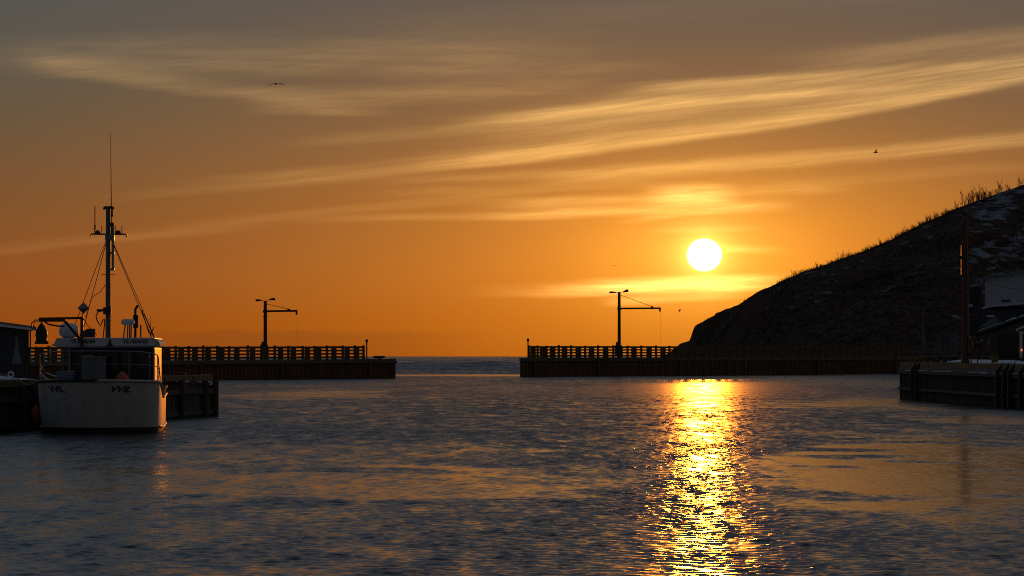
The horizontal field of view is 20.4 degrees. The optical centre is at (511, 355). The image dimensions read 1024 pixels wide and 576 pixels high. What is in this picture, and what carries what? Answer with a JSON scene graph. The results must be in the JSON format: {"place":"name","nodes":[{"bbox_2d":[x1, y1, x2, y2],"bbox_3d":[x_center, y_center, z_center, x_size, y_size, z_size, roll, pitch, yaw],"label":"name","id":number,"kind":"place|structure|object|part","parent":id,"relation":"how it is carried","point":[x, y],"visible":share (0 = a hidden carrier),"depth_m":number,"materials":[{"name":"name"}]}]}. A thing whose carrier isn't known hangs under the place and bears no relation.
{"place":"outdoors","nodes":[
{"label":"outdoors","id":0,"kind":"place"},
{"bbox_2d":[12,330,21,363],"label":"drying net","id":1,"kind":"object","parent":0,"point":[16,358],"visible":1,"depth_m":116.56,"materials":[{"name":"fabric"}]},
{"bbox_2d":[0,356,1023,575],"bbox_3d":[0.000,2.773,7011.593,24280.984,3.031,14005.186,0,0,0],"label":"water","id":2,"kind":"structure","parent":0,"point":[458,466],"depth_m":61.90,"materials":[{"name":"blue liquid"}]},
{"bbox_2d":[31,133,167,433],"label":"fishing boat","id":3,"kind":"object","parent":2,"relation":"on","point":[94,396],"visible":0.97,"depth_m":101.14,"materials":[{"name":"white paint"}]},
{"bbox_2d":[31,394,40,421],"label":"boat fender","id":4,"kind":"object","parent":3,"relation":"hanging from","point":[35,415],"visible":0.91,"depth_m":102.20,"materials":[{"name":"red plastic"}]},
{"bbox_2d":[56,371,75,379],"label":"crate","id":5,"kind":"object","parent":3,"relation":"on","point":[68,375],"visible":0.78,"depth_m":101.27,"materials":[{"name":"blue plastic"}]},
{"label":"window","id":6,"kind":"part","parent":3,"relation":"part of","materials":[{"name":"black glass"}]},
{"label":"window","id":7,"kind":"part","parent":3,"relation":"part of","materials":[{"name":"black glass"}]},
{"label":"window","id":8,"kind":"part","parent":3,"relation":"part of","materials":[{"name":"black glass"}]},
{"bbox_2d":[116,371,128,379],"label":"mooring buoy","id":9,"kind":"object","parent":3,"relation":"on","point":[121,375],"visible":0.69,"depth_m":100.85,"materials":[{"name":"red plastic"}]},
{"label":"window","id":10,"kind":"part","parent":3,"relation":"part of","materials":[{"name":"black glass"}]},
{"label":"window","id":11,"kind":"part","parent":3,"relation":"part of","materials":[{"name":"black glass"}]},
{"bbox_2d":[0,374,218,431],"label":"timber wharf","id":12,"kind":"structure","parent":2,"relation":"in","point":[189,396],"depth_m":124.42,"materials":[{"name":"brown wood"}]},
{"bbox_2d":[0,322,35,380],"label":"net shed","id":13,"kind":"structure","parent":12,"relation":"on","point":[7,337],"depth_m":117.87,"materials":[{"name":"grey paint"}]},
{"bbox_2d":[29,359,396,379],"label":"breakwater quay","id":14,"kind":"structure","parent":2,"relation":"in","point":[303,369],"depth_m":333.50,"materials":[{"name":"concrete"}]},
{"bbox_2d":[29,345,364,361],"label":"slatted fence","id":15,"kind":"object","parent":14,"relation":"on","point":[264,353],"visible":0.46,"depth_m":333.85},
{"bbox_2d":[255,298,297,346],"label":"hoist mast","id":16,"kind":"object","parent":14,"relation":"on","point":[264,342],"visible":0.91,"depth_m":337.85,"materials":[{"name":"black metal"}]},
{"bbox_2d":[519,357,917,376],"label":"breakwater quay","id":17,"kind":"structure","parent":2,"relation":"in","point":[614,366],"depth_m":405.52,"materials":[{"name":"concrete"}]},
{"bbox_2d":[527,339,528,357],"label":"marker pole","id":18,"kind":"object","parent":17,"relation":"on","point":[527,348],"visible":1,"depth_m":379.96,"materials":[{"name":"metal"}]},
{"bbox_2d":[609,289,660,358],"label":"hoist mast","id":19,"kind":"object","parent":17,"relation":"on","point":[618,349],"visible":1,"depth_m":387.82,"materials":[{"name":"black metal"}]},
{"bbox_2d":[529,345,903,357],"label":"slatted fence","id":20,"kind":"object","parent":17,"relation":"on","point":[534,352],"visible":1,"depth_m":408.58,"materials":[{"name":"brown wood"}]},
{"bbox_2d":[898,362,1023,408],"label":"sheet pile wharf","id":21,"kind":"structure","parent":2,"relation":"in","point":[996,384],"depth_m":164.40,"materials":[{"name":"metal"}]},
{"bbox_2d":[960,213,984,362],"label":"hoist mast","id":22,"kind":"object","parent":21,"relation":"on","point":[973,351],"visible":0.89,"depth_m":175.82,"materials":[{"name":"red metal"}]},
{"bbox_2d":[991,356,997,362],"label":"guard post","id":23,"kind":"object","parent":21,"relation":"on","point":[994,359],"visible":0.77,"depth_m":177.83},
{"bbox_2d":[0,0,1023,356],"label":"sky","id":24,"kind":"structure","parent":0,"point":[426,178],"materials":[{"name":"orange"}]},
{"bbox_2d":[666,185,1023,360],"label":"hill","id":25,"kind":"structure","parent":0,"point":[880,316],"depth_m":560.27,"materials":[{"name":"brown soil"}]},
{"bbox_2d":[693,185,1023,356],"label":"hill brush","id":26,"kind":"object","parent":25,"relation":"on","point":[768,340],"visible":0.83,"depth_m":577.92,"materials":[{"name":"brown plant"}]},
{"bbox_2d":[960,191,986,205],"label":"bare shrub","id":27,"kind":"object","parent":25,"relation":"on","point":[970,198],"visible":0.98,"depth_m":626.30,"materials":[{"name":"brown plant"}]},
{"bbox_2d":[968,183,981,202],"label":"bare shrub","id":28,"kind":"object","parent":25,"relation":"on","point":[975,193],"visible":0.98,"depth_m":627.14,"materials":[{"name":"brown plant"}]},
{"bbox_2d":[961,192,994,201],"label":"bare shrub","id":29,"kind":"object","parent":25,"relation":"on","point":[976,198],"visible":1,"depth_m":626.71,"materials":[{"name":"brown plant"}]},
{"bbox_2d":[971,191,993,199],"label":"bare shrub","id":30,"kind":"object","parent":25,"relation":"on","point":[989,193],"visible":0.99,"depth_m":627.80,"materials":[{"name":"brown plant"}]},
{"bbox_2d":[997,182,1009,192],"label":"bare shrub","id":31,"kind":"object","parent":25,"relation":"on","point":[1000,188],"visible":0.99,"depth_m":633.65,"materials":[{"name":"brown plant"}]},
{"bbox_2d":[983,279,1023,288],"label":"overhead cable","id":32,"kind":"object","parent":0,"point":[1002,286],"visible":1,"depth_m":194.81,"materials":[{"name":"metal"}]},
{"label":"quay ground","id":33,"kind":"structure","parent":0,"visible":0},
{"bbox_2d":[922,305,945,355],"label":"street lamp","id":34,"kind":"object","parent":33,"relation":"on","point":[923,329],"visible":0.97,"depth_m":299.94,"materials":[{"name":"metal"}]},
{"bbox_2d":[924,335,956,355],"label":"bare shrub","id":35,"kind":"object","parent":33,"relation":"on","point":[938,344],"visible":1,"depth_m":329.87,"materials":[{"name":"brown plant"}]},
{"bbox_2d":[913,328,969,350],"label":"bare shrub","id":36,"kind":"object","parent":33,"relation":"on","point":[951,335],"visible":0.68,"depth_m":330.18,"materials":[{"name":"brown plant"}]},
{"bbox_2d":[920,356,990,361],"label":"rubble wall","id":37,"kind":"structure","parent":33,"relation":"on","point":[939,358],"depth_m":212.02,"materials":[{"name":"stone"}]},
{"bbox_2d":[948,359,1023,363],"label":"snow bank","id":38,"kind":"structure","parent":33,"relation":"on","point":[1000,361],"depth_m":186.16,"materials":[{"name":"white snow"}]},
{"bbox_2d":[968,271,1023,359],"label":"waterfront house","id":39,"kind":"structure","parent":33,"relation":"on","point":[1002,304],"depth_m":267.78,"materials":[{"name":"grey paint"}]},
{"bbox_2d":[977,315,1023,360],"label":"shed","id":40,"kind":"object","parent":33,"relation":"on","point":[1001,342],"visible":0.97,"depth_m":237.63,"materials":[{"name":"wood"}]},
{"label":"door","id":41,"kind":"part","parent":40,"relation":"part of","materials":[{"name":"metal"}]},
{"bbox_2d":[1016,326,1023,360],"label":"harbour hut","id":42,"kind":"object","parent":33,"relation":"on","point":[1021,345],"visible":0.99,"depth_m":213.94,"materials":[{"name":"white paint"}]}
]}

